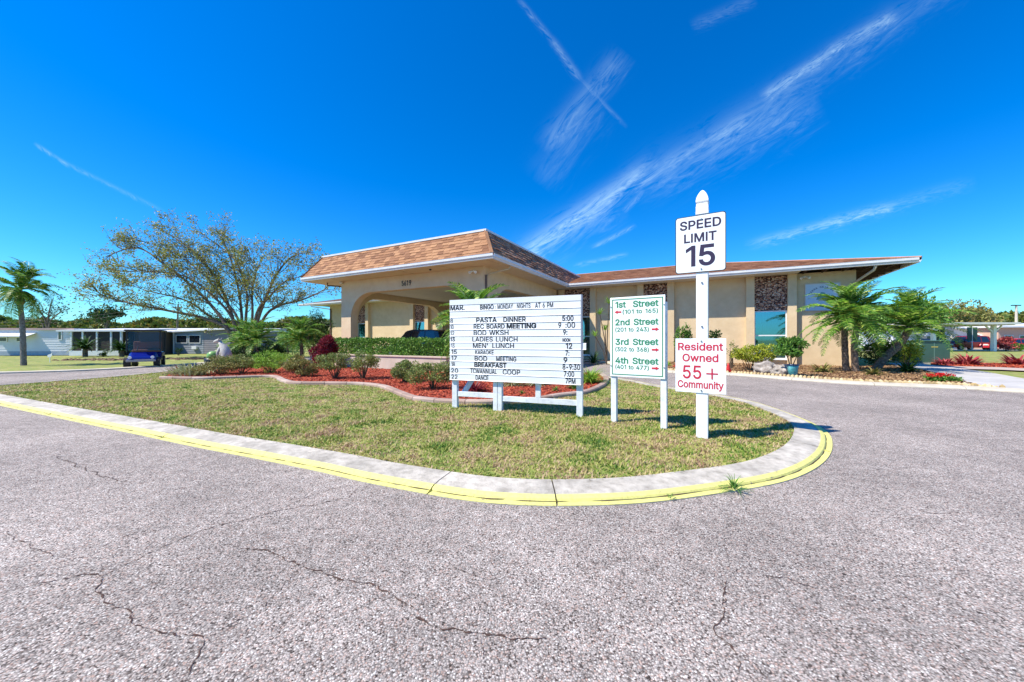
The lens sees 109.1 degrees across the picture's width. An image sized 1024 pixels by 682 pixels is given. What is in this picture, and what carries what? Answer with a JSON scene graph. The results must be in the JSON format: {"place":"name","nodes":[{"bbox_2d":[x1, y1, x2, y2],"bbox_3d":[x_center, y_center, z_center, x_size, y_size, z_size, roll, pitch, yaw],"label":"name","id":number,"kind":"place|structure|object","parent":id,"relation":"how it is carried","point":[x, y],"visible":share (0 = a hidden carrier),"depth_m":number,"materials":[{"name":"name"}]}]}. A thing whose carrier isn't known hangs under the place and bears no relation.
{"place":"outdoors","nodes":[
{"label":"outdoors","id":0,"kind":"place"},
{"bbox_2d":[0,371,796,480],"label":"island lawn","id":1,"kind":"structure","parent":0,"point":[499,456],"depth_m":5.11,"materials":[{"name":"green plant"}]},
{"bbox_2d":[308,353,449,371],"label":"planter wall","id":2,"kind":"structure","parent":1,"relation":"on","point":[387,361],"depth_m":15.21,"materials":[{"name":"paint"}]},
{"bbox_2d":[334,336,449,356],"bbox_3d":[-5.612,0.291,16.416,7.840,0.983,1.251,0,0,28],"label":"clipped hedge","id":3,"kind":"object","parent":2,"relation":"on","point":[373,347],"visible":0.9,"depth_m":15.72,"materials":[{"name":"green plant"}]},
{"bbox_2d":[159,363,608,404],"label":"red mulch","id":4,"kind":"object","parent":1,"relation":"on","point":[449,390],"visible":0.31,"depth_m":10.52,"materials":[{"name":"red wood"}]},
{"bbox_2d":[159,362,217,375],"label":"striped lily","id":5,"kind":"object","parent":4,"relation":"on","point":[185,372],"visible":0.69,"depth_m":12.40,"materials":[{"name":"green plant"}]},
{"bbox_2d":[204,351,215,363],"bbox_3d":[-13.301,0.865,16.200,0.608,0.731,0.608,0,0,0],"label":"globe planter","id":6,"kind":"object","parent":4,"relation":"on","point":[212,353],"visible":0.41,"depth_m":16.02,"materials":[{"name":"green plastic"}]},
{"bbox_2d":[183,354,254,374],"bbox_3d":[-10.270,0.885,12.892,1.550,0.752,1.913,0,0,4],"label":"bush","id":7,"kind":"object","parent":4,"relation":"on","point":[214,368],"visible":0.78,"depth_m":12.73,"materials":[{"name":"green plant"}]},
{"bbox_2d":[213,338,231,368],"bbox_3d":[-12.384,0.569,15.600,0.767,1.323,0.468,0,0,0],"label":"garden statue","id":8,"kind":"object","parent":4,"relation":"on","point":[223,349],"visible":0.57,"depth_m":15.50,"materials":[{"name":"white stone"}]},
{"bbox_2d":[213,354,266,373],"bbox_3d":[-9.867,0.871,13.453,1.278,0.781,1.685,0,0,32],"label":"bush","id":9,"kind":"object","parent":4,"relation":"on","point":[243,360],"visible":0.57,"depth_m":13.15,"materials":[{"name":"green plant"}]},
{"bbox_2d":[230,346,255,360],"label":"dark shrub","id":10,"kind":"object","parent":4,"relation":"on","point":[240,350],"visible":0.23,"depth_m":17.00,"materials":[{"name":"green plant"}]},
{"bbox_2d":[215,317,273,354],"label":"pygmy palm","id":11,"kind":"object","parent":4,"relation":"on","point":[240,338],"visible":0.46,"depth_m":18.03,"materials":[{"name":"green plant"}]},
{"bbox_2d":[227,316,288,355],"bbox_3d":[-12.033,0.034,17.193,2.433,2.410,2.757,0,0,-44],"label":"pygmy palm","id":12,"kind":"object","parent":4,"relation":"on","point":[255,333],"visible":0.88,"depth_m":17.13,"materials":[{"name":"green plant"}]},
{"bbox_2d":[249,349,292,372],"bbox_3d":[-9.033,0.789,13.683,1.462,0.943,1.769,0,0,-32],"label":"bush","id":13,"kind":"object","parent":4,"relation":"on","point":[276,357],"visible":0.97,"depth_m":13.45,"materials":[{"name":"green plant"}]},
{"bbox_2d":[254,339,289,364],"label":"dark shrub","id":14,"kind":"object","parent":4,"relation":"on","point":[277,347],"visible":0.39,"depth_m":17.30,"materials":[{"name":"green plant"}]},
{"bbox_2d":[275,326,306,358],"bbox_3d":[-14.160,0.148,23.438,1.934,2.392,4.155,0,0,-30],"label":"broadleaf shrub","id":15,"kind":"object","parent":4,"relation":"on","point":[288,344],"visible":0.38,"depth_m":23.02,"materials":[{"name":"green plant"}]},
{"bbox_2d":[265,315,322,357],"bbox_3d":[-10.477,0.006,17.962,2.738,2.463,2.615,0,0,0],"label":"pygmy palm","id":16,"kind":"object","parent":4,"relation":"on","point":[297,332],"visible":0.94,"depth_m":17.82,"materials":[{"name":"green plant"}]},
{"bbox_2d":[289,353,306,367],"bbox_3d":[-8.936,0.909,15.225,0.778,0.714,0.723,0,0,42],"label":"croton","id":17,"kind":"object","parent":4,"relation":"on","point":[297,356],"visible":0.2,"depth_m":15.18,"materials":[{"name":"green plant"}]},
{"bbox_2d":[282,359,321,375],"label":"bush","id":18,"kind":"object","parent":4,"relation":"on","point":[310,369],"visible":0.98,"depth_m":12.14,"materials":[{"name":"green plant"}]},
{"bbox_2d":[308,334,340,367],"bbox_3d":[-8.343,0.508,16.214,1.277,1.605,1.373,0,0,6],"label":"cordyline","id":19,"kind":"object","parent":4,"relation":"on","point":[327,344],"visible":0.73,"depth_m":15.91,"materials":[{"name":"red plant"}]},
{"bbox_2d":[314,352,350,377],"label":"bush","id":20,"kind":"object","parent":4,"relation":"on","point":[328,365],"visible":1,"depth_m":11.52,"materials":[{"name":"green plant"}]},
{"bbox_2d":[347,350,380,378],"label":"bush","id":21,"kind":"object","parent":4,"relation":"on","point":[358,363],"visible":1,"depth_m":11.39,"materials":[{"name":"green plant"}]},
{"bbox_2d":[390,359,418,381],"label":"bush","id":22,"kind":"object","parent":4,"relation":"on","point":[401,368],"visible":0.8,"depth_m":10.48,"materials":[{"name":"green plant"}]},
{"bbox_2d":[403,361,449,388],"bbox_3d":[-2.006,0.890,9.306,1.511,0.741,1.090,0,0,-16],"label":"bush","id":23,"kind":"object","parent":4,"relation":"on","point":[439,368],"visible":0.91,"depth_m":9.04,"materials":[{"name":"green plant"}]},
{"bbox_2d":[429,282,508,363],"bbox_3d":[-1.198,-0.344,12.146,3.480,3.136,3.348,0,0,0],"label":"pygmy palm","id":24,"kind":"object","parent":4,"relation":"on","point":[468,294],"visible":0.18,"depth_m":11.86,"materials":[{"name":"green plant"}]},
{"bbox_2d":[460,380,492,391],"bbox_3d":[-0.899,1.097,8.650,1.003,0.394,1.018,0,0,26],"label":"red bromeliad","id":25,"kind":"object","parent":4,"relation":"on","point":[475,388],"visible":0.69,"depth_m":8.59,"materials":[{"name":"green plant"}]},
{"bbox_2d":[583,366,607,383],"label":"lily clump","id":26,"kind":"object","parent":4,"relation":"on","point":[590,376],"visible":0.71,"depth_m":10.35,"materials":[{"name":"green plant"}]},
{"bbox_2d":[450,294,585,416],"bbox_3d":[0.136,0.287,6.618,2.497,2.045,0.677,0,0,20],"label":"notice board","id":27,"kind":"object","parent":1,"relation":"on","point":[536,340],"visible":0.99,"depth_m":6.28,"materials":[{"name":"white plastic"}]},
{"bbox_2d":[610,294,667,428],"bbox_3d":[1.857,0.335,5.379,0.803,1.950,0.108,0,0,34],"label":"street directory sign","id":28,"kind":"object","parent":1,"relation":"on","point":[638,336],"visible":0.98,"depth_m":5.32,"materials":[{"name":"metal"}]},
{"bbox_2d":[675,190,725,438],"bbox_3d":[2.439,-0.302,4.722,0.576,3.265,0.164,0,0,31],"label":"sign post","id":29,"kind":"object","parent":1,"relation":"on","point":[700,252],"visible":0.98,"depth_m":4.66,"materials":[{"name":"white plastic"}]},
{"bbox_2d":[0,358,1023,681],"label":"road","id":30,"kind":"structure","parent":0,"point":[884,542],"depth_m":2.08,"materials":[{"name":"grey asphalt"}]},
{"bbox_2d":[0,370,832,506],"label":"island kerb","id":31,"kind":"structure","parent":30,"relation":"on","point":[807,449],"depth_m":3.48,"materials":[{"name":"concrete"}]},
{"bbox_2d":[716,473,753,498],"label":"weed","id":32,"kind":"object","parent":31,"relation":"on","point":[734,485],"visible":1,"depth_m":3.12,"materials":[{"name":"green plant"}]},
{"bbox_2d":[384,330,449,355],"bbox_3d":[-5.601,0.300,22.191,4.727,1.840,2.070,0,0,28],"label":"parked suv","id":33,"kind":"object","parent":30,"relation":"on","point":[424,333],"visible":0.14,"depth_m":21.07,"materials":[{"name":"blue paint"}]},
{"bbox_2d":[583,360,1023,392],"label":"drive kerb","id":34,"kind":"structure","parent":30,"relation":"on","point":[982,388],"depth_m":10.34,"materials":[{"name":"grey concrete"}]},
{"bbox_2d":[0,345,1023,377],"bbox_3d":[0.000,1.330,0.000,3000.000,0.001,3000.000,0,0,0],"label":"ground","id":35,"kind":"structure","parent":0,"point":[34,362],"depth_m":22.54,"materials":[{"name":"plant"}]},
{"bbox_2d":[0,257,66,365],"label":"royal palm","id":36,"kind":"object","parent":35,"relation":"on","point":[17,297],"visible":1,"depth_m":18.91,"materials":[{"name":"green plant"}]},
{"bbox_2d":[25,287,72,327],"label":"bare tree","id":37,"kind":"object","parent":35,"relation":"on","point":[47,322],"visible":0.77,"depth_m":50.20,"materials":[{"name":"brown plant"}]},
{"bbox_2d":[56,334,108,356],"bbox_3d":[-33.493,0.423,28.520,3.172,1.753,3.093,0,0,0],"label":"cycad","id":38,"kind":"object","parent":35,"relation":"on","point":[84,345],"visible":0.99,"depth_m":28.46,"materials":[{"name":"green plant"}]},
{"bbox_2d":[51,358,123,360],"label":"grass strip","id":39,"kind":"structure","parent":35,"relation":"on","point":[94,359],"depth_m":23.75,"materials":[{"name":"green plant"}]},
{"bbox_2d":[0,328,176,355],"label":"mobile home","id":40,"kind":"object","parent":35,"relation":"on","point":[43,341],"visible":0.77,"depth_m":30.71,"materials":[{"name":"white"}]},
{"bbox_2d":[73,302,130,328],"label":"distant tree","id":41,"kind":"object","parent":35,"relation":"on","point":[106,319],"visible":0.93,"depth_m":61.99,"materials":[{"name":"green plant"}]},
{"bbox_2d":[0,362,203,373],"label":"street kerb","id":42,"kind":"structure","parent":35,"relation":"on","point":[38,371],"depth_m":15.38,"materials":[{"name":"grey concrete"}]},
{"bbox_2d":[105,338,132,356],"bbox_3d":[-30.613,0.547,28.633,2.557,1.507,2.536,0,0,0],"label":"cycad","id":43,"kind":"object","parent":35,"relation":"on","point":[120,347],"visible":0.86,"depth_m":28.45,"materials":[{"name":"green plant"}]},
{"bbox_2d":[123,329,166,366],"bbox_3d":[-18.139,0.408,18.069,1.320,1.816,2.580,0,0,-38],"label":"golf cart","id":44,"kind":"object","parent":35,"relation":"on","point":[149,351],"visible":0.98,"depth_m":17.98,"materials":[{"name":"plastic"}]},
{"bbox_2d":[0,314,329,345],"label":"tree line","id":45,"kind":"object","parent":35,"relation":"on","point":[151,322],"visible":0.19,"depth_m":69.65,"materials":[{"name":"green plant"}]},
{"bbox_2d":[176,304,181,327],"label":"utility pole","id":46,"kind":"object","parent":35,"relation":"on","point":[177,322],"visible":0.42,"depth_m":59.91,"materials":[{"name":"brown wood"}]},
{"bbox_2d":[1,304,329,325],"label":"overhead cable","id":47,"kind":"object","parent":46,"relation":"attached to","point":[119,315],"visible":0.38,"depth_m":60.73,"materials":[{"name":"black plastic"}]},
{"bbox_2d":[166,357,205,359],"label":"grass strip","id":48,"kind":"structure","parent":35,"relation":"on","point":[186,358],"depth_m":25.11,"materials":[{"name":"green plant"}]},
{"bbox_2d":[57,206,339,352],"bbox_3d":[-21.487,-4.396,26.182,18.603,11.454,7.426,0,0,0],"label":"spreading tree","id":49,"kind":"object","parent":35,"relation":"on","point":[218,278],"visible":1,"depth_m":25.88,"materials":[{"name":"green plant"}]},
{"bbox_2d":[167,328,291,353],"bbox_3d":[-30.565,0.000,38.626,9.600,2.600,8.350,0,0,7],"label":"mobile home","id":50,"kind":"object","parent":35,"relation":"on","point":[194,341],"visible":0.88,"depth_m":34.67,"materials":[{"name":"white metal"}]},
{"bbox_2d":[176,335,187,342],"bbox_3d":[-31.555,-0.080,34.844,1.250,0.800,0.050,0,0,7],"label":"window","id":51,"kind":"structure","parent":50,"relation":"in","point":[179,338],"depth_m":34.83,"materials":[{"name":"black glass"}]},
{"bbox_2d":[189,335,200,342],"bbox_3d":[-30.170,-0.080,34.680,1.250,0.800,0.050,0,0,7],"label":"window","id":52,"kind":"structure","parent":50,"relation":"in","point":[192,338],"depth_m":34.66,"materials":[{"name":"black glass"}]},
{"bbox_2d":[166,328,285,331],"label":"roof","id":53,"kind":"object","parent":50,"relation":"attached to","point":[180,329],"visible":0.04,"depth_m":49.87,"materials":[{"name":"beige metal"}]},
{"bbox_2d":[286,308,335,352],"bbox_3d":[-17.323,-0.725,31.520,3.767,4.132,2.421,0,0,-17],"label":"tree","id":54,"kind":"object","parent":35,"relation":"on","point":[318,318],"visible":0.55,"depth_m":31.67,"materials":[{"name":"green plant"}]},
{"bbox_2d":[584,350,602,363],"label":"agave","id":55,"kind":"object","parent":35,"relation":"on","point":[593,360],"visible":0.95,"depth_m":19.37,"materials":[{"name":"green plant"}]},
{"bbox_2d":[589,296,612,364],"bbox_3d":[4.555,-0.496,18.615,1.614,3.506,0.967,0,0,0],"label":"dracaena","id":56,"kind":"object","parent":35,"relation":"on","point":[604,327],"visible":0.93,"depth_m":18.58,"materials":[{"name":"green plant"}]},
{"bbox_2d":[298,228,921,365],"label":"clubhouse","id":57,"kind":"structure","parent":35,"relation":"on","point":[396,290],"depth_m":19.06,"materials":[{"name":"beige paint"}]},
{"bbox_2d":[358,323,364,349],"bbox_3d":[-13.425,-0.240,32.717,1.190,2.500,0.136,0,0,28],"label":"window","id":58,"kind":"structure","parent":57,"relation":"in","point":[361,326],"depth_m":32.80,"materials":[{"name":"blue glass"}]},
{"bbox_2d":[415,321,423,329],"bbox_3d":[-7.419,-0.240,29.528,1.190,2.500,0.136,0,0,28],"label":"window","id":59,"kind":"structure","parent":57,"relation":"in","point":[418,325],"depth_m":29.60,"materials":[{"name":"blue glass"}]},
{"bbox_2d":[583,316,589,355],"bbox_3d":[4.197,-0.240,23.360,1.700,2.500,0.136,0,0,28],"label":"window","id":60,"kind":"structure","parent":57,"relation":"in","point":[586,319],"depth_m":23.11,"materials":[{"name":"blue glass"}]},
{"bbox_2d":[755,310,786,359],"bbox_3d":[13.166,-0.240,18.596,1.370,2.500,0.136,0,0,28],"label":"window","id":61,"kind":"structure","parent":57,"relation":"in","point":[770,326],"depth_m":18.61,"materials":[{"name":"blue glass"}]},
{"bbox_2d":[805,282,840,310],"bbox_3d":[15.016,-2.085,17.650,1.360,1.350,0.048,0,0,28],"label":"wall sign","id":62,"kind":"object","parent":57,"relation":"attached to","point":[811,288],"visible":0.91,"depth_m":17.72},
{"bbox_2d":[670,363,963,382],"bbox_3d":[10.358,1.250,16.128,16.824,0.001,11.634,0,0,15],"label":"planting bed","id":63,"kind":"object","parent":35,"relation":"on","point":[845,374],"visible":0.15,"depth_m":13.60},
{"bbox_2d":[673,323,692,346],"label":"climbing shrub","id":64,"kind":"object","parent":63,"relation":"on","point":[687,333],"visible":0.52,"depth_m":18.34,"materials":[{"name":"green plant"}]},
{"bbox_2d":[709,329,722,337],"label":"climbing shrub","id":65,"kind":"object","parent":63,"relation":"on","point":[714,334],"visible":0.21,"depth_m":17.23,"materials":[{"name":"green plant"}]},
{"bbox_2d":[726,340,738,368],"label":"twiggy shrub","id":66,"kind":"object","parent":63,"relation":"on","point":[731,359],"visible":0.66,"depth_m":15.79,"materials":[{"name":"beige plant"}]},
{"bbox_2d":[730,343,768,369],"bbox_3d":[9.805,0.703,15.033,1.708,1.174,1.060,0,0,-17],"label":"golden shrub","id":67,"kind":"object","parent":63,"relation":"on","point":[742,353],"visible":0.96,"depth_m":14.84,"materials":[{"name":"yellow plant"}]},
{"bbox_2d":[751,360,775,373],"bbox_3d":[9.613,1.085,13.684,1.034,0.649,0.720,0,0,28],"label":"boulder","id":68,"kind":"object","parent":63,"relation":"on","point":[766,366],"visible":0.49,"depth_m":13.59,"materials":[{"name":"stone"}]},
{"bbox_2d":[756,343,779,361],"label":"golden shrub","id":69,"kind":"object","parent":63,"relation":"on","point":[770,355],"visible":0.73,"depth_m":14.76,"materials":[{"name":"yellow plant"}]},
{"bbox_2d":[769,364,787,374],"bbox_3d":[9.760,1.144,13.186,0.718,0.554,0.625,0,0,4],"label":"boulder","id":70,"kind":"object","parent":63,"relation":"on","point":[780,369],"visible":0.55,"depth_m":13.08,"materials":[{"name":"stone"}]},
{"bbox_2d":[583,359,978,384],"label":"bark chips","id":71,"kind":"object","parent":63,"relation":"on","point":[902,376],"visible":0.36,"depth_m":13.59,"materials":[{"name":"brown wood"}]},
{"bbox_2d":[786,364,799,374],"bbox_3d":[9.693,1.040,12.600,0.390,0.400,0.390,0,0,0],"label":"plant pot","id":72,"kind":"object","parent":63,"relation":"on","point":[792,369],"visible":0.84,"depth_m":12.49,"materials":[{"name":"teal ceramic"}]},
{"bbox_2d":[772,335,810,364],"bbox_3d":[9.639,0.383,12.603,1.203,1.105,0.872,0,0,0],"label":"schefflera","id":73,"kind":"object","parent":72,"relation":"in","point":[792,347],"visible":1,"depth_m":12.50,"materials":[{"name":"green plant"}]},
{"bbox_2d":[808,363,836,372],"bbox_3d":[12.078,1.100,14.213,1.135,0.524,1.143,0,0,1],"label":"dark bromeliad","id":74,"kind":"object","parent":63,"relation":"on","point":[821,369],"visible":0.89,"depth_m":14.10,"materials":[{"name":"green plant"}]},
{"bbox_2d":[668,368,1005,387],"bbox_3d":[8.251,1.198,14.069,2.283,0.105,12.734,0,0,-33],"label":"scalloped edging","id":75,"kind":"object","parent":63,"relation":"on","point":[904,381],"visible":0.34,"depth_m":10.65,"materials":[{"name":"yellow stone"}]},
{"bbox_2d":[795,280,915,370],"bbox_3d":[13.200,-0.594,14.589,3.518,3.700,3.453,0,0,0],"label":"pygmy palm","id":76,"kind":"object","parent":63,"relation":"on","point":[837,304],"visible":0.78,"depth_m":14.32,"materials":[{"name":"green plant"}]},
{"bbox_2d":[803,277,930,371],"bbox_3d":[13.557,-0.587,14.299,3.188,3.688,3.520,0,0,0],"label":"pygmy palm","id":77,"kind":"object","parent":63,"relation":"on","point":[859,312],"visible":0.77,"depth_m":14.10,"materials":[{"name":"green plant"}]},
{"bbox_2d":[862,367,888,374],"bbox_3d":[12.900,1.136,13.015,0.781,0.386,0.899,0,0,36],"label":"dark bromeliad","id":78,"kind":"object","parent":63,"relation":"on","point":[873,371],"visible":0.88,"depth_m":12.88,"materials":[{"name":"green plant"}]},
{"bbox_2d":[850,337,902,365],"bbox_3d":[15.643,0.521,15.668,1.480,1.536,1.306,0,0,23],"label":"dark shrub","id":79,"kind":"object","parent":63,"relation":"on","point":[870,354],"visible":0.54,"depth_m":15.46,"materials":[{"name":"green plant"}]},
{"bbox_2d":[888,361,924,371],"bbox_3d":[15.379,1.050,14.250,1.316,0.611,1.193,0,0,-26],"label":"dark bromeliad","id":80,"kind":"object","parent":63,"relation":"on","point":[907,368],"visible":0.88,"depth_m":14.08,"materials":[{"name":"green plant"}]},
{"bbox_2d":[894,339,924,364],"bbox_3d":[16.617,0.606,15.238,0.919,1.363,0.976,0,0,11],"label":"croton","id":81,"kind":"object","parent":63,"relation":"on","point":[911,352],"visible":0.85,"depth_m":15.16,"materials":[{"name":"green plant"}]},
{"bbox_2d":[860,286,981,370],"bbox_3d":[16.158,-0.412,14.747,3.346,3.501,3.566,0,0,-31],"label":"pygmy palm","id":82,"kind":"object","parent":63,"relation":"on","point":[911,323],"visible":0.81,"depth_m":14.53,"materials":[{"name":"green plant"}]},
{"bbox_2d":[922,372,963,381],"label":"flower bed plant","id":83,"kind":"object","parent":63,"relation":"on","point":[941,377],"visible":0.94,"depth_m":10.96,"materials":[{"name":"green plant"}]},
{"bbox_2d":[895,340,950,363],"bbox_3d":[23.110,0.670,20.536,1.749,1.300,1.310,0,0,4],"label":"utility box","id":84,"kind":"object","parent":35,"relation":"on","point":[934,349],"visible":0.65,"depth_m":19.94,"materials":[{"name":"metal"}]},
{"bbox_2d":[874,307,1023,321],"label":"tree line","id":85,"kind":"object","parent":35,"relation":"on","point":[1005,315],"visible":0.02,"depth_m":76.47,"materials":[{"name":"green plant"}]},
{"bbox_2d":[879,322,1020,350],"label":"carport","id":86,"kind":"object","parent":35,"relation":"on","point":[993,329],"visible":0.41,"depth_m":41.74,"materials":[{"name":"white paint"}]},
{"bbox_2d":[989,336,1019,350],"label":"croton","id":87,"kind":"object","parent":35,"relation":"on","point":[1003,344],"visible":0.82,"depth_m":43.38,"materials":[{"name":"red plant"}]},
{"bbox_2d":[1010,342,1023,350],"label":"shrub","id":88,"kind":"object","parent":35,"relation":"on","point":[1021,346],"visible":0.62,"depth_m":43.44,"materials":[{"name":"green plant"}]},
{"bbox_2d":[0,0,1023,323],"label":"sky","id":89,"kind":"structure","parent":0,"point":[578,134],"materials":[{"name":"blue"}]},
{"bbox_2d":[859,348,1016,349],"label":"street","id":90,"kind":"structure","parent":0,"point":[966,349],"depth_m":50.37,"materials":[{"name":"grey asphalt"}]},
{"bbox_2d":[858,327,951,345],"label":"house","id":91,"kind":"structure","parent":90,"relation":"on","point":[927,335],"depth_m":57.05,"materials":[{"name":"white paint"}]},
{"bbox_2d":[860,290,958,338],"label":"round tree","id":92,"kind":"object","parent":90,"relation":"on","point":[937,318],"visible":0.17,"depth_m":55.92,"materials":[{"name":"green plant"}]},
{"bbox_2d":[861,350,1023,350],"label":"kerb","id":93,"kind":"structure","parent":90,"relation":"on","point":[980,350],"depth_m":44.25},
{"bbox_2d":[945,327,982,339],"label":"house","id":94,"kind":"structure","parent":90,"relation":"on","point":[958,332],"depth_m":56.00,"materials":[{"name":"white paint"}]},
{"bbox_2d":[950,336,989,349],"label":"parked suv","id":95,"kind":"object","parent":90,"relation":"on","point":[978,342],"visible":0.48,"depth_m":46.53,"materials":[{"name":"red paint"}]},
{"bbox_2d":[967,327,976,349],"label":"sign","id":96,"kind":"object","parent":90,"relation":"on","point":[972,334],"visible":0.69,"depth_m":45.77,"materials":[{"name":"green metal"}]},
{"bbox_2d":[940,299,1003,321],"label":"round tree","id":97,"kind":"object","parent":90,"relation":"on","point":[980,311],"visible":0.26,"depth_m":59.96,"materials":[{"name":"green plant"}]},
{"bbox_2d":[973,323,1023,348],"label":"house","id":98,"kind":"structure","parent":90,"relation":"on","point":[1016,331],"depth_m":53.00,"materials":[{"name":"white metal"}]},
{"bbox_2d":[1000,338,1023,349],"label":"parked car","id":99,"kind":"object","parent":90,"relation":"on","point":[1019,340],"visible":0.14,"depth_m":47.32,"materials":[{"name":"red paint"}]},
{"bbox_2d":[1003,312,1023,322],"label":"round tree","id":100,"kind":"object","parent":90,"relation":"on","point":[1021,317],"visible":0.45,"depth_m":65.69,"materials":[{"name":"green plant"}]},
{"bbox_2d":[1011,305,1020,321],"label":"street light","id":101,"kind":"object","parent":90,"relation":"on","point":[1016,313],"visible":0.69,"depth_m":54.91,"materials":[{"name":"white metal"}]},
{"bbox_2d":[890,363,1023,388],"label":"sidewalk","id":102,"kind":"structure","parent":0,"point":[980,377],"depth_m":12.38,"materials":[{"name":"concrete"}]},
{"label":"mulch strip","id":103,"kind":"structure","parent":0,"visible":0},
{"bbox_2d":[929,357,955,364],"bbox_3d":[22.107,1.103,18.600,1.158,0.493,1.338,0,0,30],"label":"red bromeliad","id":104,"kind":"object","parent":103,"relation":"on","point":[944,361],"visible":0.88,"depth_m":18.56,"materials":[{"name":"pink plant"}]},
{"bbox_2d":[952,353,989,364],"bbox_3d":[23.323,1.013,18.680,1.818,0.704,1.750,0,0,40],"label":"red bromeliad","id":105,"kind":"object","parent":103,"relation":"on","point":[967,359],"visible":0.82,"depth_m":18.55,"materials":[{"name":"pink plant"}]},
{"bbox_2d":[931,362,1023,367],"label":"red mulch","id":106,"kind":"object","parent":103,"relation":"on","point":[993,364],"visible":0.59,"depth_m":17.82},
{"bbox_2d":[945,366,1023,370],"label":"mulch edging","id":107,"kind":"object","parent":103,"relation":"on","point":[995,368],"visible":0.43,"depth_m":16.19,"materials":[{"name":"white concrete"}]},
{"bbox_2d":[987,352,1023,364],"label":"red bromeliad","id":108,"kind":"object","parent":103,"relation":"on","point":[1012,360],"visible":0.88,"depth_m":18.68,"materials":[{"name":"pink plant"}]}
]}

